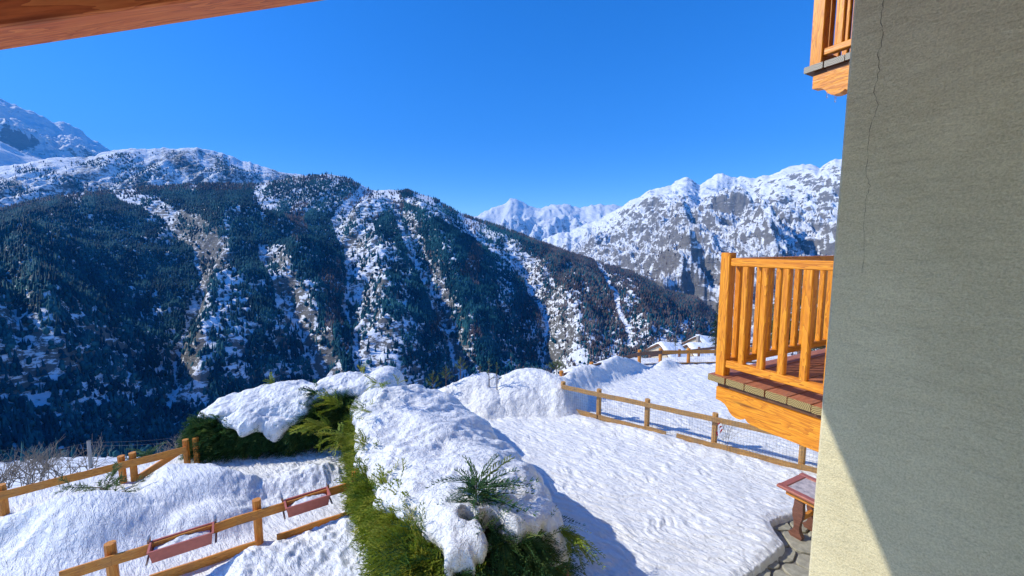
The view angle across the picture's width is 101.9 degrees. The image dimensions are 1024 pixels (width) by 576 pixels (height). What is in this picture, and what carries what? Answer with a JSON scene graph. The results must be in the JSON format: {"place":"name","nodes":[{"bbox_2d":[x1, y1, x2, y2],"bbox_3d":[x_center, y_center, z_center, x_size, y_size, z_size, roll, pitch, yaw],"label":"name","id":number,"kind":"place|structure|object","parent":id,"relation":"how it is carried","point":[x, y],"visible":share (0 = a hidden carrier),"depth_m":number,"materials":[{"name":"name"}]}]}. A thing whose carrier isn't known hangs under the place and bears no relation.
{"place":"outdoors","nodes":[
{"label":"outdoors","id":0,"kind":"place"},
{"bbox_2d":[0,141,40,165],"bbox_3d":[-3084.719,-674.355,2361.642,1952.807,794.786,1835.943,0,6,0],"label":"snowfield ridge","id":1,"kind":"structure","parent":0,"point":[9,155],"depth_m":2540.01,"materials":[{"name":"white snow"}]},
{"bbox_2d":[0,98,110,159],"bbox_3d":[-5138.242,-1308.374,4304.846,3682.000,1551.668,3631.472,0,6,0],"label":"mountain","id":2,"kind":"structure","parent":0,"point":[31,133],"depth_m":4386.81,"materials":[{"name":"white snow"}]},
{"bbox_2d":[0,456,128,489],"bbox_3d":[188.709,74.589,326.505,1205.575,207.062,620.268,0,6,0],"label":"valley slope","id":3,"kind":"structure","parent":0,"point":[63,470],"depth_m":86.33,"materials":[{"name":"white snow"}]},
{"bbox_2d":[0,441,57,487],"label":"bare shrub","id":4,"kind":"object","parent":3,"relation":"on","point":[5,473],"visible":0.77,"depth_m":10.21,"materials":[{"name":"brown plant"}]},
{"bbox_2d":[4,433,109,481],"bbox_3d":[-11.598,4.561,10.830,1.884,0.970,1.641,-4,7,-33],"label":"bare shrub","id":5,"kind":"object","parent":3,"relation":"on","point":[69,467],"visible":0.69,"depth_m":10.86,"materials":[{"name":"brown plant"}]},
{"bbox_2d":[0,435,114,488],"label":"bare shrub","id":6,"kind":"object","parent":3,"relation":"on","point":[36,468],"visible":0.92,"depth_m":10.12,"materials":[{"name":"brown plant"}]},
{"bbox_2d":[0,437,176,467],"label":"wire fence","id":7,"kind":"object","parent":3,"relation":"on","point":[90,460],"visible":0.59,"depth_m":43.97,"materials":[{"name":"grey metal"}]},
{"bbox_2d":[125,441,165,460],"bbox_3d":[-8.024,3.749,9.077,0.730,0.776,0.547,-3,6,-23],"label":"evergreen bush","id":8,"kind":"object","parent":3,"relation":"on","point":[142,454],"visible":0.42,"depth_m":9.04,"materials":[{"name":"green plant"}]},
{"bbox_2d":[153,433,181,453],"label":"bare shrub","id":9,"kind":"object","parent":3,"relation":"on","point":[168,448],"visible":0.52,"depth_m":12.01,"materials":[{"name":"brown plant"}]},
{"bbox_2d":[0,372,553,461],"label":"valley floor wood","id":10,"kind":"object","parent":3,"relation":"on","point":[118,451],"visible":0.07,"depth_m":261.54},
{"bbox_2d":[682,334,714,343],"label":"snowy house","id":11,"kind":"structure","parent":3,"relation":"on","point":[701,338],"depth_m":107.15,"materials":[{"name":"snow"}]},
{"bbox_2d":[683,342,716,356],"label":"snowy house","id":12,"kind":"structure","parent":3,"relation":"on","point":[693,345],"depth_m":84.67,"materials":[{"name":"snow"}]},
{"bbox_2d":[708,297,718,355],"bbox_3d":[17.047,3.607,34.624,1.294,5.735,1.327,0,6,0],"label":"spruce tree","id":13,"kind":"object","parent":3,"relation":"on","point":[715,321],"visible":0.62,"depth_m":34.42,"materials":[{"name":"green plant"}]},
{"bbox_2d":[648,339,825,357],"bbox_3d":[11.735,3.340,20.539,13.828,2.018,0.530,-3,7,-27],"label":"fence","id":14,"kind":"object","parent":3,"relation":"on","point":[699,348],"visible":0.13,"depth_m":19.22,"materials":[{"name":"brown wood"}]},
{"bbox_2d":[770,298,798,351],"bbox_3d":[15.776,2.183,24.372,2.289,6.271,2.184,-6,8,-44],"label":"spruce tree","id":15,"kind":"object","parent":3,"relation":"on","point":[772,325],"visible":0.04,"depth_m":24.25,"materials":[{"name":"green plant"}]},
{"bbox_2d":[789,271,818,353],"bbox_3d":[18.345,2.050,26.488,2.951,7.152,2.861,0,6,0],"label":"spruce tree","id":16,"kind":"object","parent":3,"relation":"on","point":[800,312],"visible":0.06,"depth_m":26.18,"materials":[{"name":"green plant"}]},
{"bbox_2d":[798,271,827,352],"bbox_3d":[17.666,1.779,23.363,2.976,6.756,2.780,0,6,0],"label":"spruce tree","id":17,"kind":"object","parent":3,"relation":"on","point":[815,324],"visible":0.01,"depth_m":23.06,"materials":[{"name":"green plant"}]},
{"bbox_2d":[0,147,302,207],"bbox_3d":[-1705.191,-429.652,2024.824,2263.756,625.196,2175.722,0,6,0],"label":"snowy ridge","id":18,"kind":"structure","parent":0,"point":[92,175],"depth_m":1942.60,"materials":[{"name":"white snow"}]},
{"bbox_2d":[0,150,297,199],"bbox_3d":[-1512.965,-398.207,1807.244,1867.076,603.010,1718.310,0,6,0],"label":"ridge wood","id":19,"kind":"object","parent":18,"relation":"on","point":[122,181],"visible":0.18,"depth_m":1913.52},
{"bbox_2d":[0,174,714,449],"bbox_3d":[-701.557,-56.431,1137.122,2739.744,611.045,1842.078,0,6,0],"label":"wooded hill","id":20,"kind":"structure","parent":0,"point":[299,313],"depth_m":626.40,"materials":[{"name":"white snow"}]},
{"bbox_2d":[0,171,731,451],"bbox_3d":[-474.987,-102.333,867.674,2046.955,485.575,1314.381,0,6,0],"label":"conifer forest","id":21,"kind":"object","parent":20,"relation":"on","point":[45,268],"visible":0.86,"depth_m":607.23,"materials":[{"name":"green plant"}]},
{"bbox_2d":[0,172,751,381],"bbox_3d":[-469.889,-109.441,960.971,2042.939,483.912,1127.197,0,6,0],"label":"larch forest","id":22,"kind":"object","parent":20,"relation":"on","point":[598,300],"visible":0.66,"depth_m":777.14,"materials":[{"name":"plant"}]},
{"bbox_2d":[0,355,817,575],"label":"snow ground","id":23,"kind":"structure","parent":0,"point":[639,501],"depth_m":6.66,"materials":[{"name":"white snow"}]},
{"bbox_2d":[0,437,200,515],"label":"fence","id":24,"kind":"object","parent":23,"relation":"on","point":[134,461],"visible":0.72,"depth_m":7.31,"materials":[{"name":"brown wood"}]},
{"bbox_2d":[53,461,155,494],"bbox_3d":[-6.501,3.058,6.582,1.524,0.553,0.593,1,6,9],"label":"pine branch","id":25,"kind":"object","parent":23,"relation":"on","point":[113,479],"visible":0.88,"depth_m":6.58,"materials":[{"name":"green plant"}]},
{"bbox_2d":[59,469,357,575],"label":"fence","id":26,"kind":"object","parent":23,"relation":"on","point":[111,560],"visible":0.73,"depth_m":5.46,"materials":[{"name":"brown wood"}]},
{"bbox_2d":[145,515,216,565],"bbox_3d":[-4.149,3.176,5.232,0.694,0.203,0.347,-4,7,-34],"label":"flower box","id":27,"kind":"object","parent":26,"relation":"attached to","point":[182,544],"visible":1,"depth_m":5.14,"materials":[{"name":"wood"}]},
{"bbox_2d":[281,481,332,519],"bbox_3d":[-2.985,3.092,6.047,0.634,0.203,0.347,-4,7,-34],"label":"flower box","id":28,"kind":"object","parent":26,"relation":"attached to","point":[305,504],"visible":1,"depth_m":5.97,"materials":[{"name":"wood"}]},
{"bbox_2d":[175,388,361,464],"bbox_3d":[-4.508,2.809,8.924,4.749,1.561,1.979,-1,6,-9],"label":"hedge","id":29,"kind":"object","parent":23,"relation":"on","point":[219,440],"visible":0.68,"depth_m":8.19,"materials":[{"name":"green plant"}]},
{"bbox_2d":[198,366,405,441],"bbox_3d":[-4.504,2.603,9.089,4.399,1.467,1.813,-2,6,-18],"label":"snow blanket","id":30,"kind":"object","parent":29,"relation":"on","point":[266,408],"visible":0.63,"depth_m":8.50,"materials":[{"name":"white snow"}]},
{"bbox_2d":[263,372,274,383],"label":"conifer shoot","id":31,"kind":"object","parent":30,"relation":"on","point":[271,377],"visible":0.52,"depth_m":9.30,"materials":[{"name":"green plant"}]},
{"bbox_2d":[357,362,366,373],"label":"conifer shoot","id":32,"kind":"object","parent":30,"relation":"on","point":[362,368],"visible":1,"depth_m":9.45,"materials":[{"name":"green plant"}]},
{"bbox_2d":[288,411,331,451],"bbox_3d":[-3.904,2.846,8.035,0.796,0.712,0.686,-5,8,-40],"label":"conifer shoot","id":33,"kind":"object","parent":29,"relation":"attached to","point":[311,424],"visible":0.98,"depth_m":8.07,"materials":[{"name":"green plant"}]},
{"bbox_2d":[298,379,321,402],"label":"conifer shoot","id":34,"kind":"object","parent":29,"relation":"on","point":[308,389],"visible":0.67,"depth_m":8.57,"materials":[{"name":"green plant"}]},
{"bbox_2d":[313,388,343,413],"bbox_3d":[-3.738,2.310,8.389,0.533,0.592,0.718,4,7,31],"label":"conifer shoot","id":35,"kind":"object","parent":29,"relation":"on","point":[332,400],"visible":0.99,"depth_m":8.36,"materials":[{"name":"green plant"}]},
{"bbox_2d":[441,365,454,386],"bbox_3d":[-1.793,2.537,11.244,0.428,0.949,0.454,-2,6,-22],"label":"young pine","id":36,"kind":"object","parent":23,"relation":"on","point":[443,374],"visible":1,"depth_m":11.18,"materials":[{"name":"green plant"}]},
{"bbox_2d":[333,396,589,575],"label":"hedge","id":37,"kind":"object","parent":23,"relation":"on","point":[395,545],"visible":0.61,"depth_m":4.65,"materials":[{"name":"green plant"}]},
{"bbox_2d":[313,422,347,455],"bbox_3d":[-3.283,2.737,7.631,0.592,0.493,0.837,0,6,0],"label":"conifer shoot","id":38,"kind":"object","parent":37,"relation":"on","point":[339,437],"visible":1,"depth_m":7.52,"materials":[{"name":"green plant"}]},
{"bbox_2d":[342,428,367,450],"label":"conifer shoot","id":39,"kind":"object","parent":37,"relation":"part of","point":[362,440],"visible":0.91,"depth_m":6.98,"materials":[{"name":"green plant"}]},
{"bbox_2d":[350,384,569,575],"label":"snow blanket","id":40,"kind":"object","parent":37,"relation":"on","point":[429,435],"visible":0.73,"depth_m":5.85,"materials":[{"name":"white snow"}]},
{"bbox_2d":[351,399,371,414],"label":"conifer shoot","id":41,"kind":"object","parent":40,"relation":"on","point":[363,409],"visible":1,"depth_m":7.65,"materials":[{"name":"green plant"}]},
{"bbox_2d":[364,374,389,391],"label":"conifer shoot","id":42,"kind":"object","parent":40,"relation":"on","point":[382,384],"visible":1,"depth_m":8.21,"materials":[{"name":"green plant"}]},
{"bbox_2d":[415,453,538,543],"bbox_3d":[-0.398,2.540,4.843,1.488,0.778,1.100,-2,6,-19],"label":"conifer leader","id":43,"kind":"object","parent":37,"relation":"attached to","point":[473,483],"visible":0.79,"depth_m":4.86,"materials":[{"name":"green plant"}]},
{"bbox_2d":[465,559,493,575],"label":"conifer shoot","id":44,"kind":"object","parent":37,"relation":"on","point":[483,569],"visible":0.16,"depth_m":4.29,"materials":[{"name":"green plant"}]},
{"bbox_2d":[488,532,527,575],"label":"conifer shoot","id":45,"kind":"object","parent":37,"relation":"hanging from","point":[502,546],"visible":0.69,"depth_m":4.39,"materials":[{"name":"green plant"}]},
{"bbox_2d":[527,539,552,575],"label":"conifer shoot","id":46,"kind":"object","parent":37,"relation":"on","point":[537,569],"visible":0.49,"depth_m":4.44,"materials":[{"name":"green plant"}]},
{"bbox_2d":[559,525,604,575],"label":"conifer shoot","id":47,"kind":"object","parent":37,"relation":"on","point":[568,534],"visible":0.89,"depth_m":4.82,"materials":[{"name":"green plant"}]},
{"bbox_2d":[437,372,504,419],"bbox_3d":[-1.025,3.669,11.163,4.750,2.557,4.550,0,6,0],"label":"snow mound","id":48,"kind":"object","parent":23,"relation":"on","point":[478,394],"visible":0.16,"depth_m":10.77,"materials":[{"name":"white snow"}]},
{"bbox_2d":[425,370,441,386],"bbox_3d":[-2.096,2.651,10.949,0.472,1.016,0.461,-3,7,-28],"label":"young pine","id":49,"kind":"object","parent":48,"relation":"on","point":[431,378],"visible":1,"depth_m":10.89,"materials":[{"name":"green plant"}]},
{"bbox_2d":[454,356,466,378],"bbox_3d":[-1.440,2.349,11.516,0.473,0.954,0.358,6,8,44],"label":"young pine","id":50,"kind":"object","parent":48,"relation":"on","point":[458,367],"visible":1,"depth_m":11.49,"materials":[{"name":"green plant"}]},
{"bbox_2d":[497,368,588,417],"bbox_3d":[0.675,3.439,11.139,5.320,2.372,5.120,0,6,0],"label":"snow mound","id":51,"kind":"object","parent":23,"relation":"on","point":[530,392],"visible":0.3,"depth_m":10.58,"materials":[{"name":"white snow"}]},
{"bbox_2d":[546,360,566,374],"bbox_3d":[1.231,2.416,11.482,0.606,0.829,0.527,0,6,0],"label":"young pine","id":52,"kind":"object","parent":23,"relation":"on","point":[556,364],"visible":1,"depth_m":11.47,"materials":[{"name":"green plant"}]},
{"bbox_2d":[559,347,767,375],"bbox_3d":[5.470,2.782,14.245,9.029,1.130,1.530,-2,6,-19],"label":"fence","id":53,"kind":"object","parent":23,"relation":"on","point":[661,352],"visible":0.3,"depth_m":14.74,"materials":[{"name":"brown wood"}]},
{"bbox_2d":[561,381,817,473],"bbox_3d":[3.940,3.149,8.908,6.518,1.100,0.200,4,7,34],"label":"fence","id":54,"kind":"object","parent":23,"relation":"on","point":[714,419],"visible":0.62,"depth_m":8.88,"materials":[{"name":"brown wood"}]},
{"bbox_2d":[709,415,738,447],"bbox_3d":[4.334,2.975,8.554,0.725,0.720,0.613,3,6,23],"label":"dry rose","id":55,"kind":"object","parent":54,"relation":"attached to","point":[725,431],"visible":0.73,"depth_m":8.58,"materials":[{"name":"brown"}]},
{"bbox_2d":[0,0,853,455],"label":"sky","id":56,"kind":"structure","parent":0,"point":[472,106],"materials":[{"name":"blue"}]},
{"bbox_2d":[474,198,622,240],"bbox_3d":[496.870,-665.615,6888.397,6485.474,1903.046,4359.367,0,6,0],"label":"snowy peak","id":57,"kind":"structure","parent":0,"point":[516,215],"depth_m":7663.16,"materials":[{"name":"white snow"}]},
{"bbox_2d":[645,341,690,357],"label":"snowy house","id":58,"kind":"structure","parent":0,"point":[663,345],"depth_m":79.04,"materials":[{"name":"snow"}]},
{"bbox_2d":[542,159,841,354],"bbox_3d":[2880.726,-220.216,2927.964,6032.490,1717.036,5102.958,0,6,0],"label":"snowy mountain","id":59,"kind":"structure","parent":0,"point":[804,193],"depth_m":2098.53,"materials":[{"name":"white snow"}]},
{"bbox_2d":[596,196,826,354],"bbox_3d":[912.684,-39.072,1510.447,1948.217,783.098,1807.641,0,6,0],"label":"valley head wood","id":60,"kind":"object","parent":59,"relation":"on","point":[648,272],"visible":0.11,"depth_m":1549.34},
{"bbox_2d":[756,519,811,575],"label":"paving","id":61,"kind":"structure","parent":0,"point":[794,560],"depth_m":5.82,"materials":[{"name":"stone"}]},
{"bbox_2d":[776,473,815,540],"bbox_3d":[4.642,3.376,5.790,0.700,0.750,1.500,-3,7,-28],"label":"garden table","id":62,"kind":"object","parent":61,"relation":"on","point":[800,488],"visible":0.36,"depth_m":6.16,"materials":[{"name":"red wood"}]},
{"label":"snow yard","id":63,"kind":"structure","parent":0,"visible":0},
{"bbox_2d":[0,0,1023,575],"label":"chalet","id":64,"kind":"object","parent":63,"relation":"on","point":[920,462],"visible":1,"depth_m":1.50,"materials":[{"name":"beige paint"}]},
{"bbox_2d":[708,253,833,451],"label":"balcony","id":65,"kind":"structure","parent":64,"relation":"attached to","point":[781,395],"depth_m":3.36,"materials":[{"name":"orange wood"}]},
{"bbox_2d":[804,0,853,95],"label":"balcony","id":66,"kind":"structure","parent":64,"relation":"attached to","point":[827,69],"depth_m":3.74,"materials":[{"name":"brown wood"}]}
]}

